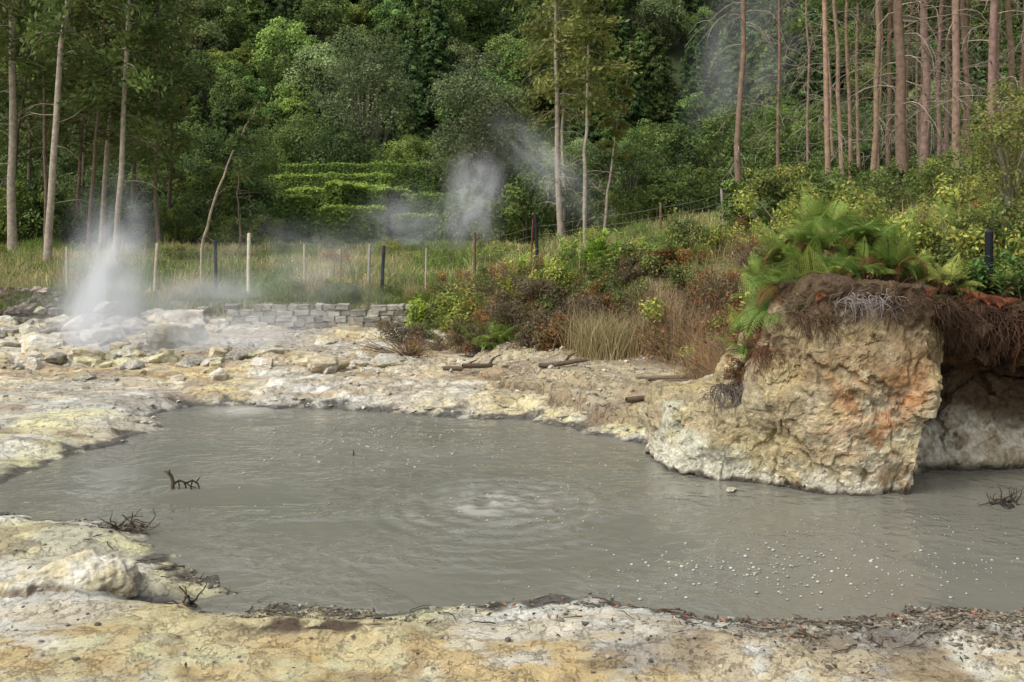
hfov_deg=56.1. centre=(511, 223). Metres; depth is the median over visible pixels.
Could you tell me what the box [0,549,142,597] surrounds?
crust rock
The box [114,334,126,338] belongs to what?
boulder
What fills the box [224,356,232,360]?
boulder
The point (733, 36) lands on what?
hillside tree
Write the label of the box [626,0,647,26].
hillside tree
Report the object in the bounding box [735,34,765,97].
hillside tree
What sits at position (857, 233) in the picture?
fern
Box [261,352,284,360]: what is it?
boulder
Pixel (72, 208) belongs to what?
bush
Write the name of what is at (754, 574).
foam bubbles
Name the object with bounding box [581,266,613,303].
heath shrub
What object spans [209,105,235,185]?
hillside tree
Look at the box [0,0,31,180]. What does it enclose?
pine tree
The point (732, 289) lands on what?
twiggy shrub
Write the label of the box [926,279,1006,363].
root tangle
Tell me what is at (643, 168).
broadleaf tree
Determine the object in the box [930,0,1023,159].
cedar tree
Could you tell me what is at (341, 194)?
hedge
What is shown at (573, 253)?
shrub
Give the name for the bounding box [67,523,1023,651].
twig litter
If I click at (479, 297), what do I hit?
shrub
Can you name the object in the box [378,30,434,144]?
hillside tree
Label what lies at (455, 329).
heath shrub
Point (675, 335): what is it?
dry grass tuft
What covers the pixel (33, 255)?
meadow grass
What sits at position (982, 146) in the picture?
understory tree
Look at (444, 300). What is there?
shrub
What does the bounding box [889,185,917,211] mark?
shrub
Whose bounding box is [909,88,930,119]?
hillside tree
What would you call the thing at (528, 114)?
hillside tree
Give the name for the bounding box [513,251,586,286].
fern
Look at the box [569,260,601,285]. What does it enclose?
shrub
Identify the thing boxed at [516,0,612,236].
pine tree
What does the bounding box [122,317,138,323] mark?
boulder
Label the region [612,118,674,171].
understory tree
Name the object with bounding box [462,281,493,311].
twiggy shrub
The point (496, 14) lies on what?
hillside tree
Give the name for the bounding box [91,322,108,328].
boulder
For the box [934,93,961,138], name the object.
hillside tree
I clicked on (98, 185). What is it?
understory tree
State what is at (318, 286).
dry grass tuft
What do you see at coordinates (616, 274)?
heath shrub
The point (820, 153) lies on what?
understory tree
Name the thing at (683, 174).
bush
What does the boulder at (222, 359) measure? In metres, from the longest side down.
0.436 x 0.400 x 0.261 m
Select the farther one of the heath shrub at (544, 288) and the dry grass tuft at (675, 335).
the heath shrub at (544, 288)
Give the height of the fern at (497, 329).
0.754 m
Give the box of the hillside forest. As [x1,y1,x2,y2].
[0,0,1018,162]
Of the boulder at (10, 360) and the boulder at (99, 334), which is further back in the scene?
the boulder at (99, 334)
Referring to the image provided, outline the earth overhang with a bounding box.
[923,276,1023,376]
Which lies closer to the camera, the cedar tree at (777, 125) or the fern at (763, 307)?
the fern at (763, 307)
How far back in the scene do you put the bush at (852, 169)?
34.77 m
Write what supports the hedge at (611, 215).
on the ground at (124, 642)
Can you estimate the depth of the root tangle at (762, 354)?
10.98 m
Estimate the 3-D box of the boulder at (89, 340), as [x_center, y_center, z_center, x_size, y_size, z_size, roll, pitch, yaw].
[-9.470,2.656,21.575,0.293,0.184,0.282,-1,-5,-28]
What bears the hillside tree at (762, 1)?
on the ground at (124, 642)
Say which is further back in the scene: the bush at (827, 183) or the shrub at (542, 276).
the bush at (827, 183)
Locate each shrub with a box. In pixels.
[54,268,101,287]
[64,251,118,278]
[81,249,96,261]
[92,256,128,284]
[116,249,145,259]
[127,236,153,252]
[160,243,185,264]
[174,245,213,263]
[201,282,215,297]
[217,277,239,299]
[289,276,307,294]
[312,278,337,300]
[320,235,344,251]
[320,247,359,268]
[332,281,346,294]
[343,278,360,303]
[344,288,360,300]
[353,328,440,360]
[368,311,428,344]
[374,235,405,255]
[383,279,402,297]
[398,251,421,265]
[404,240,424,250]
[406,316,445,339]
[416,334,457,352]
[423,292,454,326]
[424,267,480,296]
[424,289,457,329]
[431,278,487,323]
[433,330,470,346]
[436,266,472,284]
[438,298,465,325]
[438,319,453,333]
[440,292,483,328]
[440,302,490,352]
[444,250,457,266]
[453,272,525,296]
[454,260,491,296]
[454,295,493,315]
[456,324,501,356]
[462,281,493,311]
[473,291,491,322]
[473,308,513,329]
[475,263,507,299]
[476,250,502,267]
[477,239,496,253]
[479,290,521,327]
[479,290,551,335]
[480,238,515,254]
[483,261,525,286]
[486,266,557,324]
[487,246,550,288]
[487,290,535,320]
[501,276,544,325]
[505,320,553,349]
[511,282,562,323]
[512,271,583,308]
[514,256,570,304]
[514,302,592,352]
[523,233,546,248]
[524,298,571,314]
[526,296,580,332]
[530,307,583,351]
[531,251,568,274]
[540,228,562,245]
[542,317,575,348]
[543,292,608,347]
[557,224,606,247]
[558,285,642,331]
[559,315,594,348]
[565,239,601,274]
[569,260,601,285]
[569,278,603,296]
[572,287,618,311]
[574,279,605,302]
[574,338,629,358]
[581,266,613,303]
[584,228,663,247]
[586,225,612,240]
[587,290,624,312]
[591,244,661,273]
[591,250,635,299]
[595,265,628,292]
[596,280,630,305]
[601,299,631,324]
[607,249,642,276]
[607,335,626,358]
[609,276,654,318]
[612,236,659,268]
[613,249,652,287]
[614,309,674,350]
[618,241,651,270]
[622,247,650,263]
[625,288,658,313]
[630,291,674,323]
[638,234,681,274]
[639,291,744,364]
[642,221,679,248]
[642,313,715,356]
[642,331,697,361]
[643,301,708,345]
[645,254,671,276]
[648,241,710,276]
[649,341,705,364]
[660,260,703,293]
[661,207,712,260]
[663,221,719,245]
[668,263,752,326]
[670,310,705,339]
[670,345,719,378]
[676,270,744,319]
[681,267,722,306]
[685,310,726,356]
[689,228,722,244]
[693,287,742,318]
[695,217,747,258]
[695,310,734,342]
[703,301,739,338]
[705,330,738,358]
[710,329,738,361]
[711,306,744,352]
[714,229,772,262]
[719,267,751,293]
[720,299,743,322]
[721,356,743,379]
[729,227,773,268]
[730,210,763,244]
[730,252,770,266]
[731,181,827,248]
[732,291,744,304]
[739,272,786,303]
[740,332,754,359]
[741,233,779,277]
[743,217,791,257]
[749,216,804,243]
[773,231,824,269]
[788,255,823,274]
[807,184,880,214]
[830,168,963,237]
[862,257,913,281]
[863,166,914,221]
[875,204,935,225]
[878,183,909,211]
[885,200,996,274]
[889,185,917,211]
[890,246,973,279]
[897,248,1020,290]
[898,226,966,280]
[911,202,976,216]
[912,185,954,211]
[916,239,936,256]
[919,228,957,252]
[921,178,974,211]
[924,271,961,306]
[925,202,958,219]
[943,175,989,202]
[949,162,1023,206]
[949,205,1006,255]
[970,210,1005,246]
[971,194,1019,209]
[978,224,1023,279]
[986,192,1023,247]
[1008,275,1023,287]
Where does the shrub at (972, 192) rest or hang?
on the ground at (124, 642)
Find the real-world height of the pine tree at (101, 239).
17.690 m
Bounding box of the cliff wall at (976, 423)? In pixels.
[916,369,1023,470]
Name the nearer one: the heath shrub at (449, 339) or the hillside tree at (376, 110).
the heath shrub at (449, 339)
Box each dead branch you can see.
[97,509,160,531]
[164,582,206,607]
[977,483,1023,508]
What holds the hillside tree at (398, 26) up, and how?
on the ground at (124, 642)
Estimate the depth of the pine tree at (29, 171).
45.93 m
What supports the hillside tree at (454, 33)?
on the ground at (124, 642)
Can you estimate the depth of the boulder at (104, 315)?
24.25 m
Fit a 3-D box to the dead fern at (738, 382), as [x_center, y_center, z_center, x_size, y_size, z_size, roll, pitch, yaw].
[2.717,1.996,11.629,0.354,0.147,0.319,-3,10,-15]
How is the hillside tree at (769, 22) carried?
on the ground at (124, 642)
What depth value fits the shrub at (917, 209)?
17.30 m
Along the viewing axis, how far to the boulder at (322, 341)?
20.95 m
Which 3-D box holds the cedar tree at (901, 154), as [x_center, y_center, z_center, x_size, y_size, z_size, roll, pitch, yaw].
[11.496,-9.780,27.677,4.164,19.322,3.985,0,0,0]
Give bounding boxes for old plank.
[635,375,695,381]
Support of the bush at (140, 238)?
on the ground at (124, 642)
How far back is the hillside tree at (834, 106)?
108.73 m
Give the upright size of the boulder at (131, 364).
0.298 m
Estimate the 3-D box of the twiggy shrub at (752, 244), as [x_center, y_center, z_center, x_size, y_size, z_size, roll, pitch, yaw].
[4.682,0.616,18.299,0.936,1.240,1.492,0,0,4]
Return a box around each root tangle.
[694,374,743,424]
[729,321,810,387]
[776,299,859,348]
[827,284,918,330]
[875,272,967,332]
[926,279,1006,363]
[932,282,1023,363]
[980,291,1023,369]
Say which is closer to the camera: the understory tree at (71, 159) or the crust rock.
the crust rock
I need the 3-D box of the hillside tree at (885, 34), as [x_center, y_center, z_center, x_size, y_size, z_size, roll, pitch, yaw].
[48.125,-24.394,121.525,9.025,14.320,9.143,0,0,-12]
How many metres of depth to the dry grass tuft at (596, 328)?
17.83 m
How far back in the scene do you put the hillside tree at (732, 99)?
109.88 m
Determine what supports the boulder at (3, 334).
on the ground at (124, 642)
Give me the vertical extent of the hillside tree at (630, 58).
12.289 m
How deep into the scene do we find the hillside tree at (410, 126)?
105.43 m
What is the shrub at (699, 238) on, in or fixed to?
on the ground at (124, 642)
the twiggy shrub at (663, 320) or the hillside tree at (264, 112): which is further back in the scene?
the hillside tree at (264, 112)
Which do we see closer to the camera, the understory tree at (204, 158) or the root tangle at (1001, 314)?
the root tangle at (1001, 314)
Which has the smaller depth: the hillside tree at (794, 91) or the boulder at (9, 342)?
the boulder at (9, 342)
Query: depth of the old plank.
14.44 m
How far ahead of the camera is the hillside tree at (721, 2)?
132.33 m
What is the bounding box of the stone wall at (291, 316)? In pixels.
[224,303,433,330]
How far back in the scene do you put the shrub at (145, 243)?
37.74 m
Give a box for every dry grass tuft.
[0,279,32,303]
[56,278,80,295]
[87,277,120,294]
[151,279,191,301]
[161,272,227,300]
[295,268,346,291]
[296,274,340,294]
[303,276,338,296]
[349,276,375,294]
[397,280,439,299]
[398,281,430,299]
[538,303,625,349]
[540,303,628,358]
[549,315,623,352]
[550,305,642,360]
[563,310,650,360]
[572,308,629,339]
[595,316,656,344]
[599,307,663,354]
[602,305,681,348]
[603,312,690,357]
[606,277,697,323]
[610,312,697,362]
[615,286,708,335]
[627,313,727,366]
[632,332,722,374]
[641,310,704,353]
[647,324,706,358]
[654,322,708,362]
[656,308,712,340]
[659,347,723,377]
[663,349,719,378]
[664,296,742,338]
[664,321,732,363]
[670,324,737,364]
[672,333,722,369]
[672,360,713,378]
[680,262,744,296]
[692,283,739,310]
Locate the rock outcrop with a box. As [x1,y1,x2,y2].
[644,272,943,495]
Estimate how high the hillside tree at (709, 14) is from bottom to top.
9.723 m
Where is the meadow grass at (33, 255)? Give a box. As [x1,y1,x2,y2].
[0,204,801,298]
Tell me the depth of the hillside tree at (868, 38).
113.58 m
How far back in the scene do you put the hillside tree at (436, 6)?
113.53 m
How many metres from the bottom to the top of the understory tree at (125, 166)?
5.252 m
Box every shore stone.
[422,406,434,409]
[556,414,568,417]
[726,487,735,492]
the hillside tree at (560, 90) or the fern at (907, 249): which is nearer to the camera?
the fern at (907, 249)
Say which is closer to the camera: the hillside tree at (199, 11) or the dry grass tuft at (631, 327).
the dry grass tuft at (631, 327)
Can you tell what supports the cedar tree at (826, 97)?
on the ground at (124, 642)
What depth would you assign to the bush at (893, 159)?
44.52 m
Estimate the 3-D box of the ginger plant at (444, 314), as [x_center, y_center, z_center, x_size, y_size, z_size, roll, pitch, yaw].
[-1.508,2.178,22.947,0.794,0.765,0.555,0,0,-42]
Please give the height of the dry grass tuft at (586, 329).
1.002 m
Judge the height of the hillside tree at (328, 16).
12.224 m
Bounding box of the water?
[0,404,1023,620]
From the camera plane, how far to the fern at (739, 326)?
12.10 m
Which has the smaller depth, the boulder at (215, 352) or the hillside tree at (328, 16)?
the boulder at (215, 352)
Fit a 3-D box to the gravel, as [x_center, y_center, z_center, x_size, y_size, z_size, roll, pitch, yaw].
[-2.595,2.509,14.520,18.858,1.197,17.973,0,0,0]
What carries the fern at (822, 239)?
on the rock outcrop
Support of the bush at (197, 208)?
on the ground at (124, 642)
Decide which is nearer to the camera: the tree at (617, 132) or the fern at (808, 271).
the fern at (808, 271)
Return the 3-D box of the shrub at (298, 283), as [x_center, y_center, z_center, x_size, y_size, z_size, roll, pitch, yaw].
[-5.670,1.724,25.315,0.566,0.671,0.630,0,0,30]
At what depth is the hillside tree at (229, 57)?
115.68 m
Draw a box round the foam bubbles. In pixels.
[210,411,1021,608]
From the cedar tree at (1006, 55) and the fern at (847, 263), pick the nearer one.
the fern at (847, 263)
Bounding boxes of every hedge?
[260,191,313,243]
[268,170,395,205]
[277,160,437,193]
[285,185,389,234]
[318,203,387,243]
[324,179,410,223]
[389,210,438,242]
[400,189,465,226]
[456,212,620,243]
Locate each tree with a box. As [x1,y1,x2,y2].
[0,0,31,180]
[0,0,91,184]
[0,0,97,245]
[0,0,101,251]
[0,1,68,243]
[0,27,66,136]
[0,63,18,115]
[0,81,27,161]
[0,112,8,174]
[0,114,87,179]
[0,127,7,162]
[0,152,48,193]
[0,181,55,233]
[1,168,48,203]
[7,0,131,264]
[16,59,66,101]
[17,0,161,242]
[18,92,49,179]
[19,58,90,124]
[32,0,150,239]
[35,165,76,187]
[36,0,154,249]
[47,119,77,177]
[54,0,181,248]
[55,169,138,242]
[56,0,179,262]
[57,118,147,177]
[58,172,101,242]
[58,179,75,200]
[85,1,199,244]
[86,115,127,172]
[86,159,140,196]
[87,174,140,239]
[92,18,150,53]
[101,0,219,243]
[122,164,175,203]
[123,177,181,242]
[124,163,194,204]
[126,158,161,185]
[127,0,222,243]
[140,49,185,129]
[142,94,175,149]
[146,122,230,168]
[150,20,194,106]
[154,0,222,54]
[157,157,220,203]
[160,150,215,202]
[173,14,230,58]
[173,162,251,243]
[176,49,228,115]
[178,107,210,156]
[180,95,210,130]
[191,129,253,189]
[196,47,231,89]
[197,59,259,113]
[198,0,228,48]
[200,99,265,253]
[201,0,248,54]
[201,168,275,209]
[203,172,288,244]
[206,180,259,206]
[207,72,254,135]
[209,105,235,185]
[210,118,220,160]
[211,125,288,181]
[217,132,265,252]
[218,51,246,68]
[220,0,243,33]
[225,0,268,53]
[230,41,264,83]
[231,76,272,126]
[239,24,269,77]
[243,101,289,135]
[246,130,263,183]
[248,143,303,205]
[249,16,319,106]
[253,111,351,173]
[254,3,273,48]
[258,113,282,152]
[259,30,292,95]
[264,0,281,18]
[265,0,303,51]
[269,75,321,123]
[276,0,314,68]
[278,89,315,130]
[281,58,336,95]
[282,41,356,117]
[290,104,316,162]
[290,125,383,169]
[292,0,355,53]
[304,1,329,56]
[305,23,424,157]
[313,0,341,39]
[316,110,342,144]
[329,33,349,89]
[335,79,372,119]
[341,2,374,41]
[342,24,378,58]
[343,99,364,135]
[346,4,377,38]
[357,0,412,53]
[357,147,398,168]
[364,74,384,103]
[367,0,410,42]
[372,99,381,137]
[374,101,401,160]
[374,134,446,187]
[375,14,418,92]
[378,0,426,24]
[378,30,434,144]
[394,93,418,145]
[402,0,429,58]
[404,2,470,66]
[410,0,434,8]
[417,52,536,203]
[418,0,465,98]
[419,32,450,119]
[419,133,440,198]
[419,145,470,192]
[433,93,461,127]
[436,87,462,146]
[439,0,498,44]
[439,36,480,83]
[440,67,509,130]
[449,129,500,176]
[451,129,548,213]
[457,0,500,55]
[461,94,535,154]
[468,0,502,41]
[478,33,525,87]
[488,151,569,201]
[495,13,513,76]
[496,0,532,22]
[496,154,533,188]
[498,0,522,35]
[498,37,563,112]
[499,83,528,110]
[501,0,610,242]
[502,115,548,156]
[507,3,553,65]
[515,64,554,112]
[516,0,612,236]
[521,141,553,166]
[525,0,543,47]
[528,19,595,64]
[539,136,598,182]
[545,37,583,108]
[549,141,614,194]
[550,0,643,228]
[558,1,580,21]
[560,83,594,145]
[564,59,611,144]
[571,0,629,26]
[572,109,607,152]
[579,71,640,231]
[579,141,653,214]
[584,0,619,58]
[592,110,635,206]
[595,95,637,146]
[598,56,612,100]
[604,35,622,93]
[608,137,650,218]
[609,40,664,116]
[612,6,633,57]
[612,54,656,137]
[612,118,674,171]
[623,0,647,39]
[623,72,655,147]
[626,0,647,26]
[630,0,690,48]
[633,28,652,81]
[633,119,714,178]
[636,21,682,119]
[641,84,665,128]
[658,0,684,31]
[660,120,764,173]
[665,92,710,133]
[667,103,696,168]
[668,16,687,41]
[671,18,718,112]
[672,0,693,14]
[678,0,728,51]
[680,7,724,45]
[681,13,718,83]
[681,59,712,127]
[685,0,802,211]
[691,113,775,195]
[695,101,767,152]
[697,91,732,166]
[704,29,747,98]
[708,86,729,114]
[710,5,725,50]
[715,0,751,57]
[717,0,751,15]
[717,50,763,108]
[723,72,756,115]
[730,0,785,16]
[732,0,765,65]
[734,98,766,143]
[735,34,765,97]
[742,97,844,159]
[743,0,815,167]
[747,43,788,113]
[749,0,794,86]
[756,0,872,174]
[756,130,817,160]
[761,130,822,167]
[766,89,789,130]
[773,58,817,134]
[776,0,844,169]
[776,6,800,53]
[781,12,803,88]
[782,0,864,165]
[782,0,886,186]
[782,38,823,111]
[785,96,871,159]
[787,144,824,165]
[791,8,833,46]
[794,0,802,13]
[795,0,811,17]
[795,8,841,93]
[801,0,891,179]
[809,0,874,38]
[815,37,873,87]
[817,0,893,176]
[821,0,930,191]
[823,85,847,142]
[829,20,875,104]
[830,140,884,165]
[831,0,936,169]
[843,0,987,189]
[843,57,886,110]
[843,96,941,165]
[848,0,885,47]
[850,0,944,175]
[861,0,948,170]
[863,108,892,146]
[866,52,895,93]
[871,0,915,63]
[871,0,969,202]
[873,2,960,165]
[874,0,976,171]
[879,0,1009,190]
[883,30,941,92]
[889,0,1004,166]
[892,0,979,155]
[905,0,936,40]
[906,1,982,159]
[908,0,1014,165]
[908,75,964,98]
[908,84,962,133]
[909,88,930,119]
[910,0,1006,167]
[911,83,1008,151]
[916,0,1023,197]
[918,42,942,84]
[920,22,937,63]
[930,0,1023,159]
[931,29,964,89]
[933,0,976,82]
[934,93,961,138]
[943,0,1023,171]
[960,0,1020,158]
[960,131,1018,163]
[961,37,1001,110]
[961,70,985,142]
[968,0,1023,157]
[968,1,1016,48]
[970,103,1018,161]
[971,0,1023,161]
[986,30,1019,94]
[996,18,1023,165]
[1002,60,1023,99]
[1003,0,1022,55]
[1006,17,1022,63]
[1015,45,1021,70]
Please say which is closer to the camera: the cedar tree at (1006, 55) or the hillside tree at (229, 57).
the cedar tree at (1006, 55)
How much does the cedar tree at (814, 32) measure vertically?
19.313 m
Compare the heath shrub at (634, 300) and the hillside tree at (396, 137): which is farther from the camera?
the hillside tree at (396, 137)
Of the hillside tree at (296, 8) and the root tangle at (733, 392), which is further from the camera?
the hillside tree at (296, 8)
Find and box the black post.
[984,229,992,282]
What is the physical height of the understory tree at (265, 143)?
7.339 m
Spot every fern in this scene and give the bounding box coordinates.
[452,317,525,355]
[466,321,523,345]
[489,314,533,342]
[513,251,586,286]
[624,234,663,253]
[642,229,710,266]
[709,334,755,362]
[709,381,741,395]
[723,380,743,393]
[727,296,758,334]
[729,263,753,305]
[731,358,745,370]
[732,252,766,275]
[734,273,806,339]
[738,266,786,295]
[745,231,795,271]
[745,324,760,342]
[746,298,766,326]
[749,261,821,306]
[751,251,790,282]
[755,212,825,262]
[764,245,824,294]
[769,233,821,271]
[771,336,794,346]
[777,215,848,260]
[779,197,827,231]
[781,247,861,277]
[782,223,804,243]
[784,312,808,323]
[790,210,826,228]
[790,213,838,232]
[797,205,867,234]
[797,243,824,255]
[798,186,868,222]
[813,298,864,314]
[814,226,861,256]
[815,292,825,301]
[819,214,881,256]
[820,255,853,276]
[821,249,871,279]
[825,218,896,256]
[826,223,873,251]
[829,212,903,257]
[830,210,864,236]
[832,209,872,225]
[835,257,884,277]
[837,219,910,256]
[847,218,935,281]
[849,235,921,280]
[855,236,902,278]
[866,220,912,246]
[889,206,913,223]
[896,240,931,278]
[900,249,945,282]
[904,208,941,228]
[911,284,936,297]
[918,257,969,294]
[927,257,975,289]
[929,203,994,229]
[931,200,977,229]
[936,319,956,343]
[941,253,985,295]
[944,294,1000,323]
[954,287,1007,307]
[957,347,996,366]
[962,313,1020,340]
[963,295,1021,312]
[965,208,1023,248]
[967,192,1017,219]
[967,200,1004,235]
[981,264,1022,287]
[987,301,1023,313]
[1011,345,1023,361]
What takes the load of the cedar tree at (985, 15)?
on the ground at (124, 642)
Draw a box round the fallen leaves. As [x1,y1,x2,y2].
[18,566,1023,674]
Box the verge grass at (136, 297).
[0,276,440,318]
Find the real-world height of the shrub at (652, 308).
1.350 m
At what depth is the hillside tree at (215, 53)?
113.06 m
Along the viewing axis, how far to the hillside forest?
135.75 m
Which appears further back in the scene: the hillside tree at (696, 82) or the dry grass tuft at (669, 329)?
the hillside tree at (696, 82)
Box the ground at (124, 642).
[0,0,1023,681]
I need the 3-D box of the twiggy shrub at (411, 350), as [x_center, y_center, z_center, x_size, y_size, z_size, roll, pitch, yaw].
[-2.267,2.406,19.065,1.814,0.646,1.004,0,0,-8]
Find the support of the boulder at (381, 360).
on the ground at (124, 642)
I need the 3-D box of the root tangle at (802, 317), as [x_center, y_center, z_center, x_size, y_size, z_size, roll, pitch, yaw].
[3.421,1.103,10.696,0.946,0.656,0.592,0,0,0]
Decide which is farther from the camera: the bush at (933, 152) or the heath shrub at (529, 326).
the bush at (933, 152)
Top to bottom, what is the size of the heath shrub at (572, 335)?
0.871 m
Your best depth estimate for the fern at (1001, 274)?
11.77 m
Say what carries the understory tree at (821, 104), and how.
on the ground at (124, 642)
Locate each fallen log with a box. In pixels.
[443,360,476,370]
[462,355,499,367]
[538,352,589,367]
[625,395,644,402]
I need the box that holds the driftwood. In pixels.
[164,469,199,489]
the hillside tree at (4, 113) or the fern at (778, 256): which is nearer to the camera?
the fern at (778, 256)
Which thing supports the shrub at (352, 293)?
on the ground at (124, 642)
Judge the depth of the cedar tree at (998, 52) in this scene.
46.04 m
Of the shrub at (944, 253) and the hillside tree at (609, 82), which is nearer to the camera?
the shrub at (944, 253)
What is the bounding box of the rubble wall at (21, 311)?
[0,286,66,324]
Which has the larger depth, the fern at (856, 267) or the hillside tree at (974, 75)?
the hillside tree at (974, 75)
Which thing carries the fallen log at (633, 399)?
on the ground at (124, 642)
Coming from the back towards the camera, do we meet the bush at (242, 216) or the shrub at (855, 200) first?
the bush at (242, 216)
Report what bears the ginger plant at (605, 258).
on the ground at (124, 642)
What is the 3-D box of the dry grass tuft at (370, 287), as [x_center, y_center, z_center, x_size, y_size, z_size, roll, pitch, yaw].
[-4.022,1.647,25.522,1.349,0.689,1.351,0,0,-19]
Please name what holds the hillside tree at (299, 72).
on the ground at (124, 642)
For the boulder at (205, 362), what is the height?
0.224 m
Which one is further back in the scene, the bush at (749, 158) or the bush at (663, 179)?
the bush at (663, 179)
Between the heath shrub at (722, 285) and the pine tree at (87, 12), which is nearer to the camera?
the heath shrub at (722, 285)
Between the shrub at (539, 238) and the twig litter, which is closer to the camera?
the twig litter
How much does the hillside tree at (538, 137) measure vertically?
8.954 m
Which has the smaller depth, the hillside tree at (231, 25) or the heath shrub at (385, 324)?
the heath shrub at (385, 324)
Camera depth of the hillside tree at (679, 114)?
98.68 m
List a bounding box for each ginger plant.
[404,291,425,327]
[408,299,437,328]
[437,301,462,325]
[449,311,475,333]
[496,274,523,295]
[505,249,538,282]
[526,258,553,273]
[542,259,567,271]
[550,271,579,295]
[556,234,585,270]
[577,228,608,270]
[592,247,621,280]
[595,229,622,266]
[618,240,644,258]
[637,236,651,249]
[870,221,910,245]
[888,211,917,232]
[936,264,977,298]
[954,256,1018,297]
[971,246,1023,275]
[996,252,1023,300]
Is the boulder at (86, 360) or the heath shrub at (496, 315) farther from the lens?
the heath shrub at (496, 315)
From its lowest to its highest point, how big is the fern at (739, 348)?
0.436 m
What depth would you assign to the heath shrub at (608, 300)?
19.35 m
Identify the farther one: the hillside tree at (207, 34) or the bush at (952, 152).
the hillside tree at (207, 34)
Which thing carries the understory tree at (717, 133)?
on the ground at (124, 642)
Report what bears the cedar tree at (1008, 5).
on the ground at (124, 642)
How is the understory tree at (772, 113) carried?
on the ground at (124, 642)
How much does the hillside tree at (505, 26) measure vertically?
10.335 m
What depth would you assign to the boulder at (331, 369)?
17.61 m
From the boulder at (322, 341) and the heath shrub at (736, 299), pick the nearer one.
the heath shrub at (736, 299)
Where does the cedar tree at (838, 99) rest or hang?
on the ground at (124, 642)
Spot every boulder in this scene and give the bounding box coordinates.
[0,315,18,327]
[0,326,18,333]
[0,330,7,338]
[0,338,20,346]
[0,351,13,358]
[7,356,15,363]
[10,363,23,369]
[14,354,42,370]
[19,323,42,335]
[19,332,60,353]
[25,350,39,355]
[26,352,44,357]
[30,319,43,323]
[32,306,46,314]
[39,323,51,327]
[43,326,57,333]
[43,351,67,364]
[44,314,69,328]
[48,332,61,338]
[54,325,62,331]
[60,315,92,331]
[63,338,86,345]
[67,352,72,359]
[71,362,87,368]
[71,372,96,380]
[73,347,105,359]
[73,356,93,366]
[80,325,126,341]
[84,338,97,343]
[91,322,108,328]
[91,359,112,366]
[93,301,117,312]
[94,312,112,319]
[98,336,122,346]
[99,361,112,367]
[105,315,124,325]
[109,339,130,350]
[110,348,145,356]
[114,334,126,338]
[114,365,125,369]
[116,358,128,364]
[120,321,149,334]
[121,343,142,350]
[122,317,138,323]
[124,359,144,369]
[129,350,143,356]
[140,308,165,320]
[145,322,208,348]
[146,309,204,323]
[147,350,177,362]
[159,348,167,352]
[170,374,184,380]
[175,354,205,365]
[175,361,192,367]
[195,306,210,311]
[200,358,215,366]
[203,323,217,333]
[205,344,232,354]
[206,319,226,330]
[208,348,226,356]
[209,360,221,369]
[210,367,227,380]
[213,357,224,362]
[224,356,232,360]
[225,347,248,360]
[246,353,255,357]
[248,341,254,346]
[250,357,273,366]
[254,347,285,353]
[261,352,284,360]
[268,344,280,347]
[296,355,307,366]
[307,352,336,372]
[313,338,334,345]
[322,365,336,373]
[336,359,349,370]
[351,356,371,363]
[354,359,368,366]
[356,350,373,357]
[361,366,377,372]
[368,353,406,366]
[386,361,402,366]
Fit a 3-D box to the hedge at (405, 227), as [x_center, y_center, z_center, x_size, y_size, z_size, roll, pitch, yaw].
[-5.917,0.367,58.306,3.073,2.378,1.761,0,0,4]
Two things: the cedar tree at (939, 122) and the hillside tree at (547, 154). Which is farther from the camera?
the hillside tree at (547, 154)
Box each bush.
[0,179,32,241]
[0,180,95,243]
[1,177,71,241]
[16,216,43,235]
[43,203,86,245]
[57,187,85,222]
[65,193,151,245]
[76,203,113,242]
[106,198,188,244]
[120,206,153,243]
[122,206,187,243]
[148,203,198,244]
[149,200,193,243]
[151,195,190,243]
[178,197,224,245]
[197,204,262,242]
[197,216,250,244]
[205,213,251,245]
[226,214,288,243]
[246,210,272,244]
[430,178,502,243]
[446,195,525,242]
[449,215,484,241]
[477,200,533,243]
[477,202,528,243]
[498,170,566,245]
[531,160,613,236]
[552,209,600,234]
[554,205,608,235]
[573,184,609,213]
[587,192,643,230]
[603,160,663,226]
[613,162,684,218]
[623,185,668,222]
[625,197,658,223]
[640,189,681,223]
[643,175,720,221]
[664,161,712,215]
[682,166,734,211]
[706,158,775,200]
[708,149,766,203]
[715,168,805,234]
[722,177,795,231]
[740,163,823,214]
[767,177,838,216]
[774,157,855,194]
[774,168,870,210]
[794,167,839,176]
[806,174,849,196]
[813,161,867,179]
[817,156,848,176]
[834,148,854,164]
[844,136,909,174]
[845,177,868,186]
[857,162,919,199]
[864,157,917,170]
[891,163,918,189]
[901,148,980,198]
[903,156,988,213]
[910,145,960,167]
[940,76,1023,222]
[972,82,1023,211]
[972,160,1017,177]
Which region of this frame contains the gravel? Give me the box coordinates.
[0,325,1023,681]
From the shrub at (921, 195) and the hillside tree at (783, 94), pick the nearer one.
the shrub at (921, 195)
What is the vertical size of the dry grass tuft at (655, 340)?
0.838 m
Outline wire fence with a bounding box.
[0,189,773,295]
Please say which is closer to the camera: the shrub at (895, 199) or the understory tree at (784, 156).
the shrub at (895, 199)
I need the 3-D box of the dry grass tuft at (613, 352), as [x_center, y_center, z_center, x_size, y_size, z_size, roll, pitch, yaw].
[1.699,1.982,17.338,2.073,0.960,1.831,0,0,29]
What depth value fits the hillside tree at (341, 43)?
116.07 m
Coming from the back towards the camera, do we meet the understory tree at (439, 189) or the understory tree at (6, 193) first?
the understory tree at (439, 189)
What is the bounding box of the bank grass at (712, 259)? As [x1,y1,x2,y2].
[476,187,1023,309]
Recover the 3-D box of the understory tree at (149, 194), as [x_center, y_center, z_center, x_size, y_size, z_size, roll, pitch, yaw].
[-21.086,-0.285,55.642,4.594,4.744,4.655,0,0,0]

